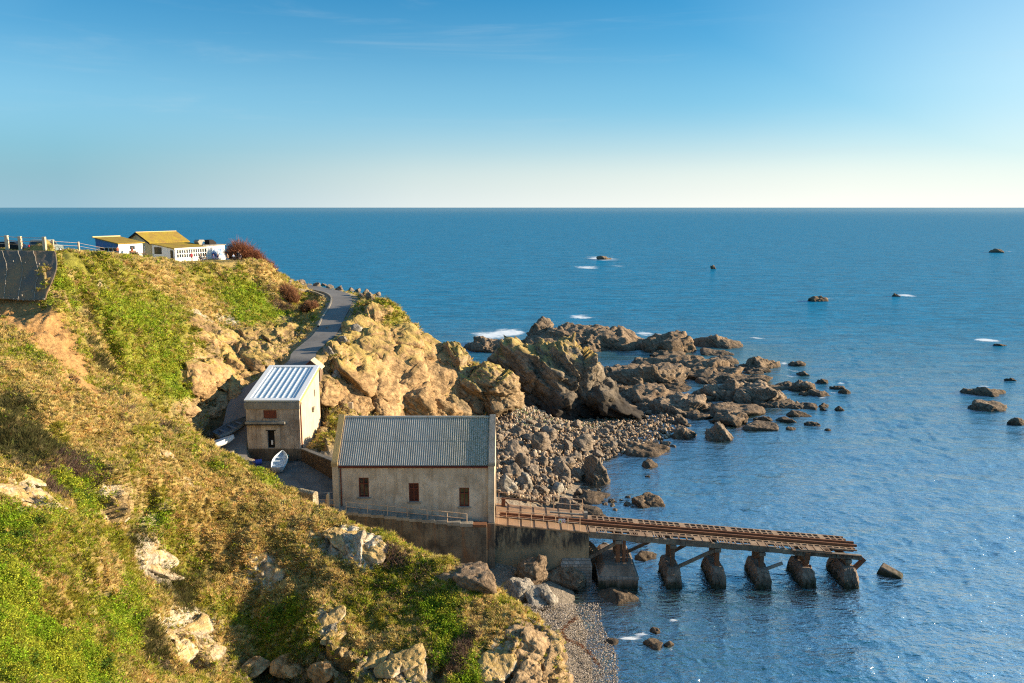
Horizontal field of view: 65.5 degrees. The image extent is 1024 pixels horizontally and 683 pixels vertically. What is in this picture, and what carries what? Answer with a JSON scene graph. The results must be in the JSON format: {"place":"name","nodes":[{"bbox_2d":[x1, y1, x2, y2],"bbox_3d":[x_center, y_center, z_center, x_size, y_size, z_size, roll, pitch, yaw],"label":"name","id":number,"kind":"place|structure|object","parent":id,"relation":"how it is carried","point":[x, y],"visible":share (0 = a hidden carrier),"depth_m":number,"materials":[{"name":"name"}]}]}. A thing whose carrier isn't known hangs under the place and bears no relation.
{"place":"outdoors","nodes":[
{"label":"outdoors","id":0,"kind":"place"},
{"bbox_2d":[219,284,351,465],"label":"road","id":1,"kind":"structure","parent":0,"point":[305,352],"depth_m":122.14,"materials":[{"name":"asphalt"}]},
{"bbox_2d":[212,416,245,438],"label":"rowing boat","id":2,"kind":"object","parent":1,"relation":"on","point":[228,428],"visible":0.89,"depth_m":105.18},
{"bbox_2d":[0,239,691,682],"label":"hillside","id":3,"kind":"structure","parent":0,"point":[46,325],"depth_m":67.78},
{"bbox_2d":[0,235,46,250],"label":"fence","id":4,"kind":"object","parent":3,"relation":"on","point":[20,244],"visible":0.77,"depth_m":87.33,"materials":[{"name":"paint"}]},
{"bbox_2d":[0,250,56,300],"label":"slope mat","id":5,"kind":"object","parent":3,"relation":"on","point":[20,279],"visible":1,"depth_m":85.45,"materials":[{"name":"grey concrete"}]},
{"bbox_2d":[0,470,67,509],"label":"rock outcrop","id":6,"kind":"object","parent":3,"relation":"on","point":[18,490],"visible":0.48,"depth_m":48.93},
{"bbox_2d":[92,235,144,255],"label":"kiosk","id":7,"kind":"object","parent":3,"relation":"on","point":[112,243],"visible":0.7,"depth_m":141.28,"materials":[{"name":"white paint"}]},
{"bbox_2d":[140,549,183,579],"bbox_3d":[-26.772,16.850,60.229,2.007,3.691,5.777,3,10,15],"label":"rock outcrop","id":8,"kind":"object","parent":3,"relation":"on","point":[152,556],"visible":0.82,"depth_m":60.39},
{"bbox_2d":[128,231,225,260],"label":"cafe","id":9,"kind":"structure","parent":3,"relation":"on","point":[176,245],"depth_m":152.74,"materials":[{"name":"white paint"}]},
{"bbox_2d":[175,397,202,417],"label":"crag","id":10,"kind":"structure","parent":3,"relation":"on","point":[192,410],"depth_m":100.66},
{"bbox_2d":[165,613,226,662],"bbox_3d":[-22.285,20.808,56.623,3.252,3.572,6.613,2,10,10],"label":"rock outcrop","id":11,"kind":"object","parent":3,"relation":"on","point":[202,623],"visible":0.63,"depth_m":56.47,"materials":[{"name":"stone"}]},
{"bbox_2d":[184,361,216,383],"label":"crag","id":12,"kind":"structure","parent":3,"relation":"on","point":[198,369],"depth_m":106.10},
{"bbox_2d":[185,374,218,402],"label":"crag","id":13,"kind":"structure","parent":3,"relation":"on","point":[198,388],"depth_m":105.35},
{"bbox_2d":[190,342,214,359],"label":"crag","id":14,"kind":"structure","parent":3,"relation":"on","point":[201,356],"depth_m":110.91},
{"bbox_2d":[187,314,222,331],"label":"crag","id":15,"kind":"structure","parent":3,"relation":"on","point":[208,325],"depth_m":119.65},
{"bbox_2d":[192,331,229,348],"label":"crag","id":16,"kind":"structure","parent":3,"relation":"on","point":[208,337],"depth_m":115.99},
{"bbox_2d":[205,390,228,419],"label":"crag","id":17,"kind":"structure","parent":3,"relation":"on","point":[213,412],"depth_m":107.92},
{"bbox_2d":[203,358,235,391],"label":"crag","id":18,"kind":"structure","parent":3,"relation":"on","point":[222,373],"depth_m":110.34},
{"bbox_2d":[212,329,243,344],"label":"crag","id":19,"kind":"structure","parent":3,"relation":"on","point":[229,337],"depth_m":119.72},
{"bbox_2d":[220,345,249,373],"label":"crag","id":20,"kind":"structure","parent":3,"relation":"on","point":[234,362],"depth_m":115.00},
{"bbox_2d":[227,374,247,399],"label":"crag","id":21,"kind":"structure","parent":3,"relation":"on","point":[236,385],"depth_m":111.65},
{"bbox_2d":[219,234,256,259],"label":"shrub","id":22,"kind":"object","parent":3,"relation":"on","point":[241,248],"visible":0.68,"depth_m":155.91,"materials":[{"name":"brown plant"}]},
{"bbox_2d":[230,339,261,358],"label":"crag","id":23,"kind":"structure","parent":3,"relation":"on","point":[244,345],"depth_m":118.90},
{"bbox_2d":[238,369,261,383],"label":"crag","id":24,"kind":"structure","parent":3,"relation":"on","point":[246,375],"depth_m":114.60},
{"bbox_2d":[238,326,274,340],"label":"crag","id":25,"kind":"structure","parent":3,"relation":"on","point":[254,332],"depth_m":126.83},
{"bbox_2d":[239,350,275,373],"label":"crag","id":26,"kind":"structure","parent":3,"relation":"on","point":[253,362],"depth_m":116.37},
{"bbox_2d":[0,245,531,682],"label":"heath","id":27,"kind":"object","parent":3,"relation":"on","point":[29,438],"visible":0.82,"depth_m":59.18,"materials":[{"name":"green plant"}]},
{"bbox_2d":[0,248,538,682],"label":"ground ivy","id":28,"kind":"object","parent":3,"relation":"on","point":[34,617],"visible":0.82,"depth_m":54.45,"materials":[{"name":"green plant"}]},
{"bbox_2d":[253,552,285,585],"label":"rock outcrop","id":29,"kind":"object","parent":3,"relation":"on","point":[274,572],"visible":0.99,"depth_m":65.66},
{"bbox_2d":[261,327,293,344],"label":"crag","id":30,"kind":"structure","parent":3,"relation":"on","point":[272,338],"depth_m":127.80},
{"bbox_2d":[270,345,288,359],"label":"crag","id":31,"kind":"structure","parent":3,"relation":"on","point":[280,351],"depth_m":119.99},
{"bbox_2d":[244,365,320,460],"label":"winch house","id":32,"kind":"structure","parent":3,"relation":"on","point":[282,405],"depth_m":103.77,"materials":[{"name":"concrete"}]},
{"bbox_2d":[261,425,280,448],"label":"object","id":33,"kind":"structure","parent":32,"relation":"in","point":[264,436],"depth_m":103.43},
{"bbox_2d":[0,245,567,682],"bbox_3d":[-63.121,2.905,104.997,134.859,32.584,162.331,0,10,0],"label":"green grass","id":34,"kind":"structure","parent":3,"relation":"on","point":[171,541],"depth_m":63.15,"materials":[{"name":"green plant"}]},
{"bbox_2d":[0,243,568,682],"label":"dry grass","id":35,"kind":"structure","parent":3,"relation":"on","point":[268,513],"depth_m":65.78,"materials":[{"name":"yellow plant"}]},
{"bbox_2d":[240,654,332,682],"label":"rock outcrop","id":36,"kind":"object","parent":3,"relation":"on","point":[319,672],"visible":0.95,"depth_m":56.58,"materials":[{"name":"stone"}]},
{"bbox_2d":[279,280,303,302],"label":"shrub","id":37,"kind":"object","parent":3,"relation":"on","point":[293,295],"visible":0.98,"depth_m":152.84,"materials":[{"name":"brown plant"}]},
{"bbox_2d":[254,461,332,498],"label":"yard","id":38,"kind":"structure","parent":3,"relation":"on","point":[299,474],"depth_m":96.93,"materials":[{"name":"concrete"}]},
{"bbox_2d":[271,450,287,472],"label":"rowing boat","id":39,"kind":"object","parent":38,"relation":"on","point":[279,461],"visible":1,"depth_m":100.61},
{"bbox_2d":[297,488,318,504],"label":"stone wall","id":40,"kind":"structure","parent":3,"relation":"on","point":[312,495],"depth_m":78.30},
{"bbox_2d":[299,297,319,312],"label":"shrub","id":41,"kind":"object","parent":3,"relation":"on","point":[308,305],"visible":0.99,"depth_m":147.34,"materials":[{"name":"brown plant"}]},
{"bbox_2d":[301,448,331,478],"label":"stone wall","id":42,"kind":"structure","parent":3,"relation":"on","point":[319,462],"depth_m":99.54,"materials":[{"name":"stone"}]},
{"bbox_2d":[316,605,345,645],"bbox_3d":[-13.381,21.152,59.429,3.076,1.437,2.659,-8,13,-40],"label":"rock outcrop","id":43,"kind":"object","parent":3,"relation":"on","point":[337,614],"visible":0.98,"depth_m":59.83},
{"bbox_2d":[322,527,385,565],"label":"rock outcrop","id":44,"kind":"object","parent":3,"relation":"on","point":[333,536],"visible":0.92,"depth_m":67.40,"materials":[{"name":"stone"}]},
{"bbox_2d":[319,301,467,415],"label":"cliff","id":45,"kind":"structure","parent":3,"relation":"on","point":[397,369],"depth_m":128.94,"materials":[{"name":"stone"}]},
{"bbox_2d":[447,394,471,415],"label":"rock","id":46,"kind":"object","parent":45,"relation":"on","point":[463,406],"visible":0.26,"depth_m":132.93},
{"bbox_2d":[363,643,426,682],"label":"rock outcrop","id":47,"kind":"object","parent":3,"relation":"on","point":[411,663],"visible":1,"depth_m":55.37,"materials":[{"name":"stone"}]},
{"bbox_2d":[330,506,486,562],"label":"plinth wall","id":48,"kind":"structure","parent":3,"relation":"on","point":[465,540],"depth_m":83.06,"materials":[{"name":"concrete"}]},
{"bbox_2d":[346,501,466,521],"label":"step railing","id":49,"kind":"object","parent":48,"relation":"on","point":[407,512],"visible":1,"depth_m":82.80,"materials":[{"name":"metal"}]},
{"bbox_2d":[331,414,496,568],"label":"boathouse","id":50,"kind":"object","parent":3,"relation":"on","point":[442,463],"visible":0.98,"depth_m":83.96,"materials":[{"name":"concrete"}]},
{"bbox_2d":[359,478,368,496],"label":"window","id":51,"kind":"structure","parent":50,"relation":"in","point":[363,482],"depth_m":83.90,"materials":[{"name":"red paint"}]},
{"bbox_2d":[409,483,418,500],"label":"window","id":52,"kind":"structure","parent":50,"relation":"in","point":[413,487],"depth_m":83.97,"materials":[{"name":"red paint"}]},
{"bbox_2d":[459,488,468,505],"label":"window","id":53,"kind":"structure","parent":50,"relation":"in","point":[463,492],"depth_m":84.07,"materials":[{"name":"red paint"}]},
{"bbox_2d":[434,561,496,593],"bbox_3d":[-3.852,19.515,65.729,5.730,1.841,3.990,1,10,8],"label":"rock","id":54,"kind":"object","parent":3,"relation":"on","point":[477,576],"visible":0.85,"depth_m":64.33,"materials":[{"name":"stone"}]},
{"bbox_2d":[442,341,524,417],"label":"outcrop","id":55,"kind":"object","parent":3,"relation":"on","point":[490,387],"visible":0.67,"depth_m":138.05,"materials":[{"name":"stone"}]},
{"bbox_2d":[477,639,516,682],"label":"rock outcrop","id":56,"kind":"object","parent":3,"relation":"on","point":[497,664],"visible":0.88,"depth_m":56.40,"materials":[{"name":"stone"}]},
{"bbox_2d":[498,475,517,497],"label":"rock","id":57,"kind":"object","parent":3,"relation":"on","point":[505,483],"visible":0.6,"depth_m":102.84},
{"bbox_2d":[500,462,522,481],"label":"boulder","id":58,"kind":"object","parent":3,"relation":"on","point":[514,469],"visible":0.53,"depth_m":108.58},
{"bbox_2d":[502,439,522,460],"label":"boulder","id":59,"kind":"object","parent":3,"relation":"on","point":[513,448],"visible":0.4,"depth_m":116.39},
{"bbox_2d":[503,577,533,602],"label":"rock","id":60,"kind":"object","parent":3,"relation":"on","point":[517,587],"visible":0.7,"depth_m":79.09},
{"bbox_2d":[515,453,529,471],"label":"boulder","id":61,"kind":"object","parent":3,"relation":"on","point":[522,460],"visible":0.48,"depth_m":111.76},
{"bbox_2d":[517,472,532,489],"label":"rock","id":62,"kind":"object","parent":3,"relation":"on","point":[524,478],"visible":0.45,"depth_m":106.44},
{"bbox_2d":[514,555,549,584],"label":"rock","id":63,"kind":"object","parent":3,"relation":"on","point":[535,570],"visible":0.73,"depth_m":83.04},
{"bbox_2d":[503,621,573,682],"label":"rock","id":64,"kind":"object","parent":3,"relation":"on","point":[535,645],"depth_m":57.93,"materials":[{"name":"stone"}]},
{"bbox_2d":[495,503,591,589],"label":"concrete ramp","id":65,"kind":"structure","parent":3,"relation":"on","point":[517,541],"depth_m":85.27,"materials":[{"name":"concrete"}]},
{"bbox_2d":[498,510,579,530],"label":"slip railing","id":66,"kind":"object","parent":65,"relation":"on","point":[539,519],"visible":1,"depth_m":84.82,"materials":[{"name":"metal"}]},
{"bbox_2d":[553,461,570,481],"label":"boulder","id":67,"kind":"object","parent":3,"relation":"on","point":[562,468],"visible":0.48,"depth_m":114.19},
{"bbox_2d":[487,332,645,420],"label":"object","id":68,"kind":"object","parent":3,"relation":"on","point":[564,377],"visible":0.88,"depth_m":149.62,"materials":[{"name":"stone"}]},
{"bbox_2d":[555,495,583,510],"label":"boulder","id":69,"kind":"object","parent":3,"relation":"on","point":[565,501],"visible":0.3,"depth_m":105.15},
{"bbox_2d":[513,408,627,430],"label":"pebbles","id":70,"kind":"object","parent":3,"relation":"on","point":[551,419],"visible":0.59,"depth_m":142.64,"materials":[{"name":"stone"}]},
{"bbox_2d":[523,602,622,682],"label":"shingle","id":71,"kind":"object","parent":3,"relation":"on","point":[578,625],"visible":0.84,"depth_m":73.17,"materials":[{"name":"gravel"}]},
{"bbox_2d":[524,583,558,611],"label":"rock","id":72,"kind":"object","parent":71,"relation":"on","point":[540,594],"visible":0.8,"depth_m":78.42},
{"bbox_2d":[560,615,601,666],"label":"seaweed","id":73,"kind":"object","parent":71,"relation":"on","point":[568,640],"visible":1,"depth_m":71.86,"materials":[{"name":"brown plant"}]},
{"bbox_2d":[573,433,592,454],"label":"boulder","id":74,"kind":"object","parent":3,"relation":"on","point":[584,442],"visible":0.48,"depth_m":127.89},
{"bbox_2d":[496,405,675,502],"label":"cobbles","id":75,"kind":"object","parent":3,"relation":"on","point":[650,421],"visible":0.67,"depth_m":135.03,"materials":[{"name":"stone"}]},
{"bbox_2d":[531,432,551,454],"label":"boulder","id":76,"kind":"object","parent":75,"relation":"on","point":[541,441],"visible":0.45,"depth_m":121.81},
{"bbox_2d":[552,456,574,468],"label":"boulder","id":77,"kind":"object","parent":75,"relation":"on","point":[569,461],"visible":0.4,"depth_m":118.82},
{"bbox_2d":[649,350,684,356],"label":"rock","id":78,"kind":"object","parent":3,"relation":"on","point":[654,353],"visible":0.5,"depth_m":217.05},
{"bbox_2d":[500,512,865,590],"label":"slipway","id":79,"kind":"structure","parent":3,"relation":"on","point":[615,567],"depth_m":86.05,"materials":[{"name":"concrete"}]},
{"bbox_2d":[707,402,765,415],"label":"rock","id":80,"kind":"object","parent":3,"relation":"on","point":[749,409],"visible":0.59,"depth_m":156.18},
{"bbox_2d":[0,208,1023,682],"bbox_3d":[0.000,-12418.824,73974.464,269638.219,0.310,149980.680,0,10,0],"label":"sea","id":81,"kind":"structure","parent":0,"point":[910,466],"depth_m":203.04,"materials":[{"name":"liquid"}]},
{"bbox_2d":[463,336,502,352],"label":"rock","id":82,"kind":"object","parent":81,"relation":"in","point":[482,344],"visible":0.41,"depth_m":225.26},
{"bbox_2d":[526,316,553,335],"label":"rock","id":83,"kind":"object","parent":81,"relation":"in","point":[541,325],"visible":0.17,"depth_m":236.09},
{"bbox_2d":[548,566,586,590],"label":"rock","id":84,"kind":"object","parent":81,"relation":"in","point":[572,578],"visible":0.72,"depth_m":84.49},
{"bbox_2d":[521,322,643,351],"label":"rock","id":85,"kind":"object","parent":81,"relation":"in","point":[597,338],"visible":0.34,"depth_m":227.58,"materials":[{"name":"stone"}]},
{"bbox_2d":[571,489,609,505],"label":"rock","id":86,"kind":"object","parent":81,"relation":"in","point":[593,497],"visible":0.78,"depth_m":110.59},
{"bbox_2d":[579,502,605,515],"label":"rock","id":87,"kind":"object","parent":81,"relation":"in","point":[593,510],"visible":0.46,"depth_m":105.94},
{"bbox_2d":[589,541,597,582],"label":"rock","id":88,"kind":"object","parent":81,"relation":"in","point":[593,548],"visible":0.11,"depth_m":88.15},
{"bbox_2d":[581,455,609,485],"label":"boulder","id":89,"kind":"object","parent":81,"relation":"in","point":[593,469],"visible":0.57,"depth_m":116.63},
{"bbox_2d":[597,587,638,604],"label":"rock","id":90,"kind":"object","parent":81,"relation":"in","point":[615,596],"visible":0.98,"depth_m":82.66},
{"bbox_2d":[620,440,670,458],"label":"rock","id":91,"kind":"object","parent":81,"relation":"in","point":[649,449],"visible":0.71,"depth_m":131.84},
{"bbox_2d":[634,550,656,560],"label":"rock","id":92,"kind":"object","parent":81,"relation":"in","point":[641,555],"visible":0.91,"depth_m":91.88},
{"bbox_2d":[604,362,690,384],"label":"rock","id":93,"kind":"object","parent":81,"relation":"in","point":[662,372],"visible":0.45,"depth_m":181.04,"materials":[{"name":"stone"}]},
{"bbox_2d":[631,492,664,507],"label":"rock","id":94,"kind":"object","parent":81,"relation":"in","point":[647,500],"visible":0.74,"depth_m":108.42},
{"bbox_2d":[625,382,674,403],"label":"rock","id":95,"kind":"object","parent":81,"relation":"in","point":[646,392],"visible":0.51,"depth_m":166.69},
{"bbox_2d":[643,638,662,649],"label":"rock","id":96,"kind":"object","parent":81,"relation":"in","point":[654,643],"visible":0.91,"depth_m":73.61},
{"bbox_2d":[639,330,696,353],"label":"rock","id":97,"kind":"object","parent":81,"relation":"in","point":[677,340],"visible":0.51,"depth_m":223.12,"materials":[{"name":"stone"}]},
{"bbox_2d":[649,398,686,417],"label":"rock","id":98,"kind":"object","parent":81,"relation":"in","point":[664,405],"visible":0.53,"depth_m":156.20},
{"bbox_2d":[664,382,691,391],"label":"rock","id":99,"kind":"object","parent":81,"relation":"in","point":[678,386],"visible":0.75,"depth_m":177.72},
{"bbox_2d":[670,424,696,441],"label":"rock","id":100,"kind":"object","parent":81,"relation":"in","point":[681,431],"visible":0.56,"depth_m":140.01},
{"bbox_2d":[659,391,709,412],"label":"rock","id":101,"kind":"object","parent":81,"relation":"in","point":[687,402],"visible":0.34,"depth_m":157.13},
{"bbox_2d":[636,354,744,378],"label":"rock","id":102,"kind":"object","parent":81,"relation":"in","point":[699,366],"visible":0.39,"depth_m":195.05,"materials":[{"name":"stone"}]},
{"bbox_2d":[685,410,709,420],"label":"rock","id":103,"kind":"object","parent":81,"relation":"in","point":[693,414],"visible":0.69,"depth_m":153.16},
{"bbox_2d":[695,377,723,383],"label":"rock","id":104,"kind":"object","parent":81,"relation":"in","point":[701,380],"visible":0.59,"depth_m":183.75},
{"bbox_2d":[700,347,733,355],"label":"rock","id":105,"kind":"object","parent":81,"relation":"in","point":[707,351],"visible":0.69,"depth_m":219.69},
{"bbox_2d":[693,334,742,348],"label":"rock","id":106,"kind":"object","parent":81,"relation":"in","point":[717,341],"visible":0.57,"depth_m":231.62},
{"bbox_2d":[704,421,733,440],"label":"rock","id":107,"kind":"object","parent":81,"relation":"in","point":[717,431],"visible":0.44,"depth_m":138.42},
{"bbox_2d":[708,409,748,425],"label":"rock","id":108,"kind":"object","parent":81,"relation":"in","point":[732,417],"visible":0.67,"depth_m":148.92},
{"bbox_2d":[691,378,786,403],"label":"rock","id":109,"kind":"object","parent":81,"relation":"in","point":[735,391],"visible":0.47,"depth_m":166.92,"materials":[{"name":"stone"}]},
{"bbox_2d":[705,370,772,381],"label":"rock","id":110,"kind":"object","parent":81,"relation":"in","point":[722,376],"visible":0.48,"depth_m":184.92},
{"bbox_2d":[738,356,780,368],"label":"rock","id":111,"kind":"object","parent":81,"relation":"in","point":[758,361],"visible":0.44,"depth_m":201.00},
{"bbox_2d":[741,420,778,430],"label":"rock","id":112,"kind":"object","parent":81,"relation":"in","point":[757,425],"visible":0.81,"depth_m":145.53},
{"bbox_2d":[752,398,794,407],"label":"rock","id":113,"kind":"object","parent":81,"relation":"in","point":[781,403],"visible":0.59,"depth_m":161.93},
{"bbox_2d":[787,379,815,391],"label":"rock","id":114,"kind":"object","parent":81,"relation":"in","point":[800,386],"visible":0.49,"depth_m":175.40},
{"bbox_2d":[789,401,817,409],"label":"rock","id":115,"kind":"object","parent":81,"relation":"in","point":[805,405],"visible":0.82,"depth_m":160.72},
{"bbox_2d":[877,563,902,578],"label":"concrete block","id":116,"kind":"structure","parent":81,"relation":"in","point":[886,570],"depth_m":87.66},
{"bbox_2d":[960,387,1005,396],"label":"rock","id":117,"kind":"object","parent":81,"relation":"in","point":[982,391],"visible":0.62,"depth_m":172.28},
{"bbox_2d":[968,399,1007,411],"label":"rock","id":118,"kind":"object","parent":81,"relation":"in","point":[984,405],"visible":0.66,"depth_m":159.37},
{"bbox_2d":[0,0,1023,207],"label":"sky","id":119,"kind":"structure","parent":0,"point":[104,103],"materials":[{"name":"blue"}]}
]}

